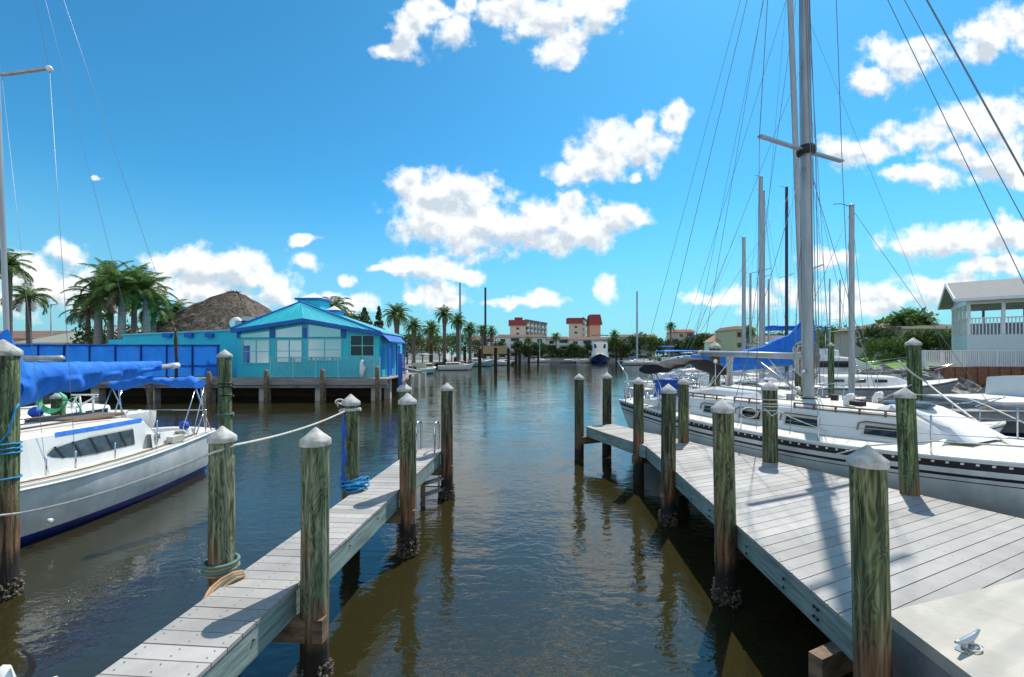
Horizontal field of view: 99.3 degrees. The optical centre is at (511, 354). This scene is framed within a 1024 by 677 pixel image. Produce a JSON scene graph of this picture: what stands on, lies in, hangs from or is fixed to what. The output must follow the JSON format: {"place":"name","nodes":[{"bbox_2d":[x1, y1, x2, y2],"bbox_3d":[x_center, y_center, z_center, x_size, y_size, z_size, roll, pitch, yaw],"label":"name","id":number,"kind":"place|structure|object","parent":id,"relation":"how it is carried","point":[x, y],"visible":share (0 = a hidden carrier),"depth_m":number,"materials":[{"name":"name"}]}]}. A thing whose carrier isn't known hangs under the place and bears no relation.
{"place":"outdoors","nodes":[
{"label":"outdoors","id":0,"kind":"place"},
{"bbox_2d":[0,331,74,341],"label":"shop building","id":1,"kind":"structure","parent":0,"point":[18,336],"depth_m":72.20,"materials":[{"name":"paint"}]},
{"bbox_2d":[14,325,140,343],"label":"pavilion","id":2,"kind":"structure","parent":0,"point":[59,339],"depth_m":46.70,"materials":[{"name":"beige paint"}]},
{"bbox_2d":[0,361,1023,676],"bbox_3d":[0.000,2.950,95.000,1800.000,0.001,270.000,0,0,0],"label":"water","id":3,"kind":"structure","parent":0,"point":[542,553],"depth_m":6.15,"materials":[{"name":"blue liquid"}]},
{"bbox_2d":[0,339,25,601],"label":"piling","id":4,"kind":"object","parent":3,"relation":"in","point":[12,581],"visible":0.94,"depth_m":5.27,"materials":[{"name":"green wood"}]},
{"bbox_2d":[0,403,22,480],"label":"dock line","id":5,"kind":"object","parent":4,"relation":"attached to","point":[9,429],"visible":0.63,"depth_m":5.26,"materials":[{"name":"blue fabric"}]},
{"bbox_2d":[0,648,58,676],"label":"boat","id":6,"kind":"object","parent":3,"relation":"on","point":[8,670],"visible":1,"depth_m":2.38,"materials":[{"name":"white metal"}]},
{"bbox_2d":[49,393,66,415],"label":"piling","id":7,"kind":"object","parent":3,"relation":"in","point":[56,400],"visible":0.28,"depth_m":10.10,"materials":[{"name":"green wood"}]},
{"bbox_2d":[36,392,81,413],"bbox_3d":[-10.406,1.138,9.974,0.865,0.751,0.186,0,0,-7],"label":"garden hose","id":8,"kind":"object","parent":7,"relation":"hanging from","point":[45,409],"visible":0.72,"depth_m":9.95,"materials":[{"name":"rubber"}]},
{"bbox_2d":[20,403,155,427],"bbox_3d":[-14.151,2.142,12.011,2.899,2.316,8.008,0,0,-5],"label":"motorboat","id":9,"kind":"object","parent":3,"relation":"on","point":[144,415],"visible":0.16,"depth_m":13.97,"materials":[{"name":"white paint"}]},
{"bbox_2d":[0,0,215,544],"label":"sailboat","id":10,"kind":"object","parent":3,"relation":"on","point":[66,458],"visible":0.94,"depth_m":7.93,"materials":[{"name":"white plastic"}]},
{"bbox_2d":[48,429,134,457],"bbox_3d":[-7.601,1.640,7.950,0.085,0.300,1.600,0,0,0],"label":"window","id":11,"kind":"structure","parent":10,"relation":"in","point":[97,444],"depth_m":7.93,"materials":[{"name":"glass"}]},
{"bbox_2d":[206,426,236,589],"bbox_3d":[-2.661,2.100,3.978,0.320,2.899,0.320,0,0,0],"label":"piling","id":12,"kind":"object","parent":3,"relation":"in","point":[221,510],"visible":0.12,"depth_m":3.91,"materials":[{"name":"green wood"}]},
{"bbox_2d":[201,553,244,600],"bbox_3d":[-2.563,1.968,3.862,0.326,0.196,0.611,0,0,-36],"label":"rope coil","id":13,"kind":"object","parent":12,"relation":"attached to","point":[227,574],"visible":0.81,"depth_m":3.85,"materials":[{"name":"fabric"}]},
{"bbox_2d":[95,448,453,676],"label":"finger pier","id":14,"kind":"structure","parent":12,"relation":"attached to","point":[236,627],"depth_m":3.60,"materials":[{"name":"grey wood"}]},
{"bbox_2d":[416,420,439,492],"bbox_3d":[-1.762,2.160,9.122,0.439,1.579,0.504,0,0,0],"label":"ladder","id":15,"kind":"object","parent":14,"relation":"attached to","point":[432,485],"visible":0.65,"depth_m":9.27,"materials":[{"name":"silver metal"}]},
{"bbox_2d":[217,349,232,431],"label":"piling","id":16,"kind":"object","parent":3,"relation":"in","point":[224,356],"visible":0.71,"depth_m":7.80,"materials":[{"name":"green wood"}]},
{"bbox_2d":[42,372,425,400],"bbox_3d":[-21.956,2.725,34.625,28.087,2.450,14.150,0,0,0],"label":"restaurant dock","id":17,"kind":"object","parent":3,"relation":"in","point":[306,386],"visible":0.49,"depth_m":28.86,"materials":[{"name":"brown wood"}]},
{"bbox_2d":[15,344,219,377],"bbox_3d":[-25.351,0.387,27.910,13.282,2.226,0.220,0,0,0],"label":"screen fence","id":18,"kind":"object","parent":17,"relation":"on","point":[201,360],"visible":0.62,"depth_m":27.90,"materials":[{"name":"blue"}]},
{"bbox_2d":[160,321,189,377],"bbox_3d":[-21.104,-0.173,27.405,1.567,3.948,1.392,0,0,0],"label":"palm tree","id":19,"kind":"object","parent":17,"relation":"on","point":[176,326],"visible":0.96,"depth_m":27.34,"materials":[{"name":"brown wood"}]},
{"bbox_2d":[109,293,405,376],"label":"restaurant building","id":20,"kind":"structure","parent":17,"relation":"on","point":[313,325],"depth_m":29.50,"materials":[{"name":"teal paint"}]},
{"bbox_2d":[242,339,269,363],"bbox_3d":[-17.332,-0.226,29.480,1.874,1.631,0.080,0,0,0],"label":"window","id":21,"kind":"structure","parent":20,"relation":"in","point":[254,351],"depth_m":29.49,"materials":[{"name":"glass"}]},
{"bbox_2d":[275,339,302,362],"bbox_3d":[-15.097,-0.260,29.480,1.805,1.562,0.080,0,0,0],"label":"window","id":22,"kind":"structure","parent":20,"relation":"in","point":[283,347],"depth_m":29.49,"materials":[{"name":"glass"}]},
{"bbox_2d":[275,325,302,337],"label":"transom window","id":23,"kind":"structure","parent":20,"relation":"in","point":[294,331],"depth_m":29.45,"materials":[{"name":"white glass"}]},
{"bbox_2d":[307,324,340,336],"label":"transom window","id":24,"kind":"structure","parent":20,"relation":"in","point":[312,330],"depth_m":29.45,"materials":[{"name":"white glass"}]},
{"bbox_2d":[307,338,341,360],"bbox_3d":[-12.702,-0.347,29.480,2.360,1.527,0.080,0,0,0],"label":"window","id":25,"kind":"structure","parent":20,"relation":"in","point":[316,347],"depth_m":29.49,"materials":[{"name":"glass"}]},
{"bbox_2d":[350,335,374,355],"bbox_3d":[-10.134,-0.625,29.480,1.666,1.458,0.080,0,0,0],"label":"window","id":26,"kind":"structure","parent":20,"relation":"in","point":[360,345],"depth_m":29.49,"materials":[{"name":"glass"}]},
{"bbox_2d":[270,357,360,377],"bbox_3d":[-12.707,0.808,28.200,5.919,1.364,0.080,0,0,0],"label":"railing","id":27,"kind":"object","parent":17,"relation":"on","point":[315,376],"visible":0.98,"depth_m":28.19,"materials":[{"name":"teal paint"}]},
{"bbox_2d":[361,357,379,377],"bbox_3d":[-9.173,0.808,28.205,1.241,1.364,0.090,0,0,0],"label":"railing","id":28,"kind":"object","parent":17,"relation":"on","point":[370,364],"visible":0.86,"depth_m":28.23,"materials":[{"name":"teal paint"}]},
{"bbox_2d":[296,427,334,676],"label":"piling","id":29,"kind":"object","parent":3,"relation":"in","point":[315,443],"visible":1,"depth_m":3.74,"materials":[{"name":"green wood"}]},
{"bbox_2d":[341,394,359,555],"bbox_3d":[-2.403,2.066,6.489,0.276,2.969,0.289,0,0,0],"label":"piling","id":30,"kind":"object","parent":3,"relation":"in","point":[351,421],"visible":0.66,"depth_m":6.38,"materials":[{"name":"green wood"}]},
{"bbox_2d":[0,407,360,515],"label":"mooring line","id":31,"kind":"object","parent":30,"relation":"attached to","point":[186,463],"visible":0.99,"depth_m":4.47,"materials":[{"name":"white fabric"}]},
{"bbox_2d":[341,413,346,484],"bbox_3d":[-2.494,1.370,6.439,0.059,1.160,0.212,0,0,-32],"label":"blue strap","id":32,"kind":"object","parent":30,"relation":"hanging from","point":[343,432],"visible":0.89,"depth_m":6.39,"materials":[{"name":"fabric"}]},
{"bbox_2d":[339,476,369,492],"bbox_3d":[-2.343,1.909,6.439,0.453,0.206,0.400,0,0,0],"label":"rope coil","id":33,"kind":"object","parent":30,"relation":"attached to","point":[356,486],"visible":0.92,"depth_m":6.35,"materials":[{"name":"fabric"}]},
{"bbox_2d":[396,393,419,558],"bbox_3d":[-1.536,2.056,6.449,0.346,2.988,0.356,0,0,0],"label":"piling","id":34,"kind":"object","parent":3,"relation":"in","point":[408,543],"visible":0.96,"depth_m":6.35,"materials":[{"name":"green wood"}]},
{"bbox_2d":[421,477,443,505],"bbox_3d":[-1.560,2.850,8.765,0.120,0.900,0.690,0,0,37],"label":"boarding step","id":35,"kind":"object","parent":3,"relation":"in","point":[431,492],"visible":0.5,"depth_m":8.59,"materials":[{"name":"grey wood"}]},
{"bbox_2d":[438,383,455,499],"bbox_3d":[-1.344,2.061,9.000,0.359,2.978,0.354,0,0,0],"label":"piling","id":36,"kind":"object","parent":3,"relation":"in","point":[447,484],"visible":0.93,"depth_m":8.89,"materials":[{"name":"brown wood"}]},
{"bbox_2d":[438,360,473,369],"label":"motorboat","id":37,"kind":"object","parent":3,"relation":"on","point":[455,366],"visible":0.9,"depth_m":83.54,"materials":[{"name":"white paint"}]},
{"bbox_2d":[574,373,583,460],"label":"piling","id":38,"kind":"object","parent":3,"relation":"in","point":[579,411],"visible":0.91,"depth_m":12.08,"materials":[{"name":"brown wood"}]},
{"bbox_2d":[590,335,609,362],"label":"motorboat","id":39,"kind":"object","parent":3,"relation":"on","point":[599,350],"visible":0.91,"depth_m":152.12,"materials":[{"name":"blue paint"}]},
{"bbox_2d":[602,373,611,454],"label":"piling","id":40,"kind":"object","parent":3,"relation":"in","point":[606,407],"visible":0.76,"depth_m":12.79,"materials":[{"name":"brown wood"}]},
{"bbox_2d":[632,377,644,485],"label":"piling","id":41,"kind":"object","parent":3,"relation":"in","point":[638,383],"visible":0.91,"depth_m":9.81,"materials":[{"name":"brown wood"}]},
{"bbox_2d":[658,384,677,526],"bbox_3d":[2.725,2.025,7.601,0.332,3.049,0.340,0,0,0],"label":"piling","id":42,"kind":"object","parent":3,"relation":"in","point":[668,514],"visible":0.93,"depth_m":7.50,"materials":[{"name":"brown wood"}]},
{"bbox_2d":[678,377,689,442],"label":"piling","id":43,"kind":"object","parent":3,"relation":"in","point":[683,409],"visible":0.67,"depth_m":9.85,"materials":[{"name":"green wood"}]},
{"bbox_2d":[646,236,751,379],"bbox_3d":[15.665,-3.304,36.099,8.615,13.307,2.897,0,0,-8],"label":"sailboat","id":44,"kind":"object","parent":3,"relation":"on","point":[744,341],"visible":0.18,"depth_m":36.54,"materials":[{"name":"white paint"}]},
{"bbox_2d":[709,342,720,386],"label":"piling","id":45,"kind":"object","parent":3,"relation":"in","point":[714,346],"visible":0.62,"depth_m":15.84,"materials":[{"name":"green wood"}]},
{"bbox_2d":[665,189,783,385],"bbox_3d":[15.247,-4.208,30.797,8.515,15.116,2.898,0,0,-4],"label":"sailboat","id":46,"kind":"object","parent":3,"relation":"on","point":[764,276],"visible":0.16,"depth_m":30.89,"materials":[{"name":"white paint"}]},
{"bbox_2d":[710,399,742,608],"bbox_3d":[2.566,2.038,5.200,0.351,3.024,0.334,0,0,0],"label":"piling","id":47,"kind":"object","parent":3,"relation":"in","point":[726,591],"visible":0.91,"depth_m":5.11,"materials":[{"name":"green wood"}]},
{"bbox_2d":[662,175,794,387],"bbox_3d":[13.939,-4.013,27.283,9.015,14.726,2.997,0,0,-10],"label":"sailboat","id":48,"kind":"object","parent":3,"relation":"on","point":[735,368],"visible":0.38,"depth_m":27.52,"materials":[{"name":"white paint"}]},
{"bbox_2d":[688,186,796,385],"bbox_3d":[16.007,-3.952,29.000,8.015,14.604,2.797,0,0,0],"label":"sailboat","id":49,"kind":"object","parent":3,"relation":"on","point":[772,380],"visible":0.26,"depth_m":28.94,"materials":[{"name":"white paint"}]},
{"bbox_2d":[651,159,865,401],"bbox_3d":[9.852,-2.219,17.385,8.215,11.137,2.797,0,0,3],"label":"sailboat","id":50,"kind":"object","parent":3,"relation":"on","point":[787,343],"visible":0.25,"depth_m":17.27,"materials":[{"name":"white paint"}]},
{"bbox_2d":[761,381,778,462],"bbox_3d":[4.834,2.017,8.162,0.292,3.066,0.290,0,0,0],"label":"piling","id":51,"kind":"object","parent":3,"relation":"in","point":[769,389],"visible":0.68,"depth_m":8.06,"materials":[{"name":"green wood"}]},
{"bbox_2d":[795,348,802,396],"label":"piling","id":52,"kind":"object","parent":3,"relation":"in","point":[797,380],"visible":0.08,"depth_m":14.92,"materials":[{"name":"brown wood"}]},
{"bbox_2d":[792,341,818,378],"bbox_3d":[9.952,0.240,14.739,0.867,1.401,0.201,0,0,0],"label":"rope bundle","id":53,"kind":"object","parent":52,"relation":"hanging from","point":[797,363],"visible":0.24,"depth_m":14.68,"materials":[{"name":"white fabric"}]},
{"bbox_2d":[734,325,904,377],"bbox_3d":[23.198,0.556,32.199,11.508,5.488,3.999,0,0,8],"label":"motorboat","id":54,"kind":"object","parent":3,"relation":"on","point":[842,367],"visible":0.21,"depth_m":30.96,"materials":[{"name":"white paint"}]},
{"bbox_2d":[617,0,1023,518],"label":"sailboat","id":55,"kind":"object","parent":3,"relation":"on","point":[965,461],"visible":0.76,"depth_m":8.61,"materials":[{"name":"white paint"}]},
{"bbox_2d":[780,412,820,428],"bbox_3d":[5.822,1.321,8.814,0.082,0.269,0.777,0,0,-27],"label":"window frame","id":56,"kind":"structure","parent":55,"relation":"in","point":[812,419],"depth_m":8.77,"materials":[{"name":"silver metal"}]},
{"bbox_2d":[856,421,896,439],"bbox_3d":[6.473,1.321,7.668,0.093,0.269,0.667,0,0,-32],"label":"window frame","id":57,"kind":"structure","parent":55,"relation":"in","point":[871,432],"depth_m":7.67,"materials":[{"name":"silver metal"}]},
{"bbox_2d":[898,360,1011,444],"bbox_3d":[8.883,0.805,9.002,0.579,1.344,5.343,0,0,32],"label":"dock line","id":58,"kind":"object","parent":55,"relation":"attached to","point":[951,402],"visible":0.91,"depth_m":9.49,"materials":[{"name":"white fabric"}]},
{"bbox_2d":[827,343,834,397],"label":"piling","id":59,"kind":"object","parent":3,"relation":"in","point":[831,353],"visible":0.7,"depth_m":18.90,"materials":[{"name":"green wood"}]},
{"bbox_2d":[741,0,957,402],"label":"sailboat","id":60,"kind":"object","parent":3,"relation":"on","point":[886,385],"visible":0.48,"depth_m":21.28,"materials":[{"name":"grey paint"}]},
{"bbox_2d":[846,445,892,676],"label":"piling","id":61,"kind":"object","parent":3,"relation":"in","point":[869,466],"visible":1,"depth_m":2.85,"materials":[{"name":"green wood"}]},
{"bbox_2d":[778,203,1005,431],"bbox_3d":[11.139,-0.667,13.241,6.415,8.035,2.298,0,0,12],"label":"sailboat","id":62,"kind":"object","parent":3,"relation":"on","point":[997,426],"visible":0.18,"depth_m":13.34,"materials":[{"name":"white paint"}]},
{"bbox_2d":[893,387,919,496],"bbox_3d":[5.706,2.007,6.249,0.383,3.086,0.251,0,0,0],"label":"piling","id":63,"kind":"object","parent":3,"relation":"in","point":[907,444],"visible":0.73,"depth_m":6.17,"materials":[{"name":"green wood"}]},
{"bbox_2d":[905,338,922,400],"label":"piling","id":64,"kind":"object","parent":3,"relation":"in","point":[913,356],"visible":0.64,"depth_m":11.39,"materials":[{"name":"green wood"}]},
{"bbox_2d":[924,376,1023,435],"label":"motorboat","id":65,"kind":"object","parent":3,"relation":"on","point":[1010,389],"visible":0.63,"depth_m":17.23,"materials":[{"name":"grey paint"}]},
{"bbox_2d":[929,366,1023,387],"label":"bulkhead","id":66,"kind":"object","parent":3,"relation":"in","point":[979,375],"visible":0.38,"depth_m":24.50,"materials":[{"name":"wood"}]},
{"bbox_2d":[923,350,1023,366],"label":"railing","id":67,"kind":"object","parent":66,"relation":"on","point":[936,357],"visible":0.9,"depth_m":25.64,"materials":[{"name":"wood"}]},
{"bbox_2d":[949,407,1023,421],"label":"floating dock","id":68,"kind":"object","parent":3,"relation":"on","point":[987,414],"visible":0.3,"depth_m":15.22,"materials":[{"name":"grey wood"}]},
{"bbox_2d":[0,0,1023,355],"label":"sky","id":69,"kind":"structure","parent":0,"point":[541,155],"materials":[{"name":"blue"}]},
{"bbox_2d":[496,335,545,357],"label":"condo block","id":70,"kind":"structure","parent":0,"point":[508,340],"depth_m":216.00,"materials":[{"name":"white paint"}]},
{"bbox_2d":[394,356,655,385],"bbox_3d":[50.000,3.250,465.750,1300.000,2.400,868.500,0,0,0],"label":"ground","id":71,"kind":"structure","parent":0,"point":[417,361],"depth_m":134.86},
{"bbox_2d":[0,253,36,338],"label":"palm tree","id":72,"kind":"object","parent":71,"relation":"on","point":[13,264],"visible":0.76,"depth_m":30.07,"materials":[{"name":"green plant"}]},
{"bbox_2d":[0,283,57,343],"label":"palm tree","id":73,"kind":"object","parent":71,"relation":"on","point":[32,294],"visible":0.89,"depth_m":41.97,"materials":[{"name":"green plant"}]},
{"bbox_2d":[58,294,117,343],"bbox_3d":[-37.943,-1.750,39.015,3.588,7.601,3.353,0,0,-13],"label":"palm tree","id":74,"kind":"object","parent":71,"relation":"on","point":[72,319],"visible":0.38,"depth_m":38.41,"materials":[{"name":"green plant"}]},
{"bbox_2d":[59,268,129,343],"bbox_3d":[-33.356,-2.382,35.110,4.054,8.863,4.199,0,0,-8],"label":"palm tree","id":75,"kind":"object","parent":71,"relation":"on","point":[97,312],"visible":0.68,"depth_m":34.53,"materials":[{"name":"green plant"}]},
{"bbox_2d":[66,325,138,343],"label":"tree","id":76,"kind":"object","parent":71,"relation":"on","point":[84,336],"visible":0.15,"depth_m":38.69,"materials":[{"name":"green plant"}]},
{"bbox_2d":[74,257,133,343],"bbox_3d":[-34.079,-3.116,37.039,4.442,10.332,4.151,0,0,-34],"label":"palm tree","id":77,"kind":"object","parent":71,"relation":"on","point":[110,330],"visible":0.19,"depth_m":36.78,"materials":[{"name":"green plant"}]},
{"bbox_2d":[88,264,151,339],"bbox_3d":[-30.909,-2.612,34.590,3.865,9.324,4.027,0,0,-17],"label":"palm tree","id":78,"kind":"object","parent":71,"relation":"on","point":[123,287],"visible":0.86,"depth_m":34.22,"materials":[{"name":"green plant"}]},
{"bbox_2d":[101,260,166,333],"bbox_3d":[-33.082,-3.139,37.885,4.367,10.379,4.216,0,0,-22],"label":"palm tree","id":79,"kind":"object","parent":71,"relation":"on","point":[134,327],"visible":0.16,"depth_m":37.85,"materials":[{"name":"green plant"}]},
{"bbox_2d":[113,265,179,332],"bbox_3d":[-29.880,-2.533,35.497,4.271,9.165,3.991,0,0,2],"label":"palm tree","id":80,"kind":"object","parent":71,"relation":"on","point":[151,294],"visible":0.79,"depth_m":35.26,"materials":[{"name":"green plant"}]},
{"bbox_2d":[128,289,180,332],"bbox_3d":[-30.398,-1.816,37.027,3.247,7.732,3.382,0,0,41],"label":"palm tree","id":81,"kind":"object","parent":71,"relation":"on","point":[162,316],"visible":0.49,"depth_m":36.66,"materials":[{"name":"green plant"}]},
{"bbox_2d":[139,289,271,332],"bbox_3d":[-26.940,-2.138,41.968,12.591,8.377,11.550,0,0,0],"label":"tiki hut","id":82,"kind":"object","parent":71,"relation":"on","point":[219,311],"visible":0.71,"depth_m":38.99,"materials":[{"name":"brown wood"}]},
{"bbox_2d":[381,302,411,333],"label":"palm tree","id":83,"kind":"object","parent":71,"relation":"on","point":[398,313],"visible":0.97,"depth_m":71.52,"materials":[{"name":"green plant"}]},
{"bbox_2d":[403,315,424,364],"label":"palm tree","id":84,"kind":"object","parent":71,"relation":"on","point":[413,327],"visible":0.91,"depth_m":87.62,"materials":[{"name":"green plant"}]},
{"bbox_2d":[403,333,424,363],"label":"tree","id":85,"kind":"object","parent":71,"relation":"on","point":[407,338],"visible":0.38,"depth_m":94.91,"materials":[{"name":"green plant"}]},
{"bbox_2d":[420,319,440,364],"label":"palm tree","id":86,"kind":"object","parent":71,"relation":"on","point":[431,329],"visible":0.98,"depth_m":81.39,"materials":[{"name":"green plant"}]},
{"bbox_2d":[433,304,454,363],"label":"palm tree","id":87,"kind":"object","parent":71,"relation":"on","point":[445,315],"visible":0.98,"depth_m":97.61,"materials":[{"name":"green plant"}]},
{"bbox_2d":[449,312,466,361],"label":"palm tree","id":88,"kind":"object","parent":71,"relation":"on","point":[458,322],"visible":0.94,"depth_m":103.63,"materials":[{"name":"green plant"}]},
{"bbox_2d":[462,321,478,362],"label":"palm tree","id":89,"kind":"object","parent":71,"relation":"on","point":[469,331],"visible":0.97,"depth_m":109.64,"materials":[{"name":"green plant"}]},
{"bbox_2d":[567,337,613,355],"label":"condo block","id":90,"kind":"structure","parent":71,"relation":"on","point":[580,341],"depth_m":212.00,"materials":[{"name":"white paint"}]},
{"bbox_2d":[532,353,692,357],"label":"hedge","id":91,"kind":"object","parent":71,"relation":"on","point":[576,355],"visible":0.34,"depth_m":206.44,"materials":[{"name":"green plant"}]},
{"bbox_2d":[667,329,694,355],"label":"condo block","id":92,"kind":"structure","parent":71,"relation":"on","point":[678,334],"depth_m":210.00,"materials":[{"name":"beige paint"}]},
{"bbox_2d":[714,326,756,350],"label":"condo block","id":93,"kind":"structure","parent":71,"relation":"on","point":[726,336],"depth_m":152.54,"materials":[{"name":"beige paint"}]},
{"bbox_2d":[508,317,546,336],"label":"apartment tower","id":94,"kind":"structure","parent":0,"point":[519,325],"depth_m":302.86,"materials":[{"name":"beige paint"}]},
{"bbox_2d":[566,317,586,337],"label":"apartment tower","id":95,"kind":"structure","parent":0,"point":[577,327],"depth_m":300.00,"materials":[{"name":"beige paint"}]},
{"bbox_2d":[586,314,602,336],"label":"stair tower","id":96,"kind":"structure","parent":0,"point":[594,323],"depth_m":296.00,"materials":[{"name":"paint"}]},
{"bbox_2d":[647,354,951,370],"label":"lawn","id":97,"kind":"structure","parent":0,"point":[895,364],"depth_m":32.75,"materials":[{"name":"green plant"}]},
{"bbox_2d":[855,323,902,357],"bbox_3d":[32.121,-0.781,37.917,3.475,3.901,3.674,0,0,0],"label":"bush","id":98,"kind":"object","parent":97,"relation":"on","point":[875,333],"visible":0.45,"depth_m":37.63,"materials":[{"name":"green plant"}]},
{"bbox_2d":[860,333,906,362],"bbox_3d":[28.971,-0.269,33.836,3.134,2.871,2.765,0,0,0],"label":"bush","id":99,"kind":"object","parent":97,"relation":"on","point":[898,346],"visible":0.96,"depth_m":33.75,"materials":[{"name":"green plant"}]},
{"bbox_2d":[830,322,951,357],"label":"bungalow","id":100,"kind":"object","parent":97,"relation":"on","point":[842,346],"visible":0.1,"depth_m":42.54,"materials":[{"name":"beige paint"}]},
{"bbox_2d":[884,310,914,325],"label":"palm tree","id":101,"kind":"object","parent":97,"relation":"on","point":[901,318],"visible":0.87,"depth_m":38.79,"materials":[{"name":"green plant"}]},
{"bbox_2d":[875,307,938,329],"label":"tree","id":102,"kind":"object","parent":97,"relation":"on","point":[931,313],"visible":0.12,"depth_m":39.34,"materials":[{"name":"green plant"}]},
{"bbox_2d":[856,363,985,393],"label":"rubble bank","id":103,"kind":"structure","parent":97,"relation":"on","point":[965,386],"depth_m":24.77,"materials":[{"name":"stone"}]},
{"bbox_2d":[901,328,947,359],"bbox_3d":[31.882,-0.460,33.886,3.327,3.256,2.829,0,0,0],"label":"bush","id":104,"kind":"object","parent":97,"relation":"on","point":[910,333],"visible":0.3,"depth_m":33.64,"materials":[{"name":"green plant"}]},
{"bbox_2d":[917,326,951,360],"bbox_3d":[32.761,-0.507,33.090,3.704,3.351,3.638,0,0,0],"label":"bush","id":105,"kind":"object","parent":97,"relation":"on","point":[935,340],"visible":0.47,"depth_m":32.48,"materials":[{"name":"green plant"}]},
{"bbox_2d":[937,278,1023,365],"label":"porch house","id":106,"kind":"structure","parent":97,"relation":"on","point":[963,298],"depth_m":26.98,"materials":[{"name":"white wood"}]},
{"bbox_2d":[891,579,1023,676],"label":"seawall","id":107,"kind":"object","parent":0,"point":[925,635],"visible":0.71,"depth_m":3.02,"materials":[{"name":"concrete"}]},
{"bbox_2d":[578,424,1023,676],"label":"timber deck","id":108,"kind":"structure","parent":107,"relation":"attached to","point":[793,534],"depth_m":4.82,"materials":[{"name":"grey wood"}]},
{"bbox_2d":[954,628,982,654],"bbox_3d":[2.937,1.844,2.788,0.308,0.089,0.093,0,0,-24],"label":"dock cleat","id":109,"kind":"object","parent":107,"relation":"on","point":[967,645],"visible":1,"depth_m":2.78,"materials":[{"name":"silver metal"}]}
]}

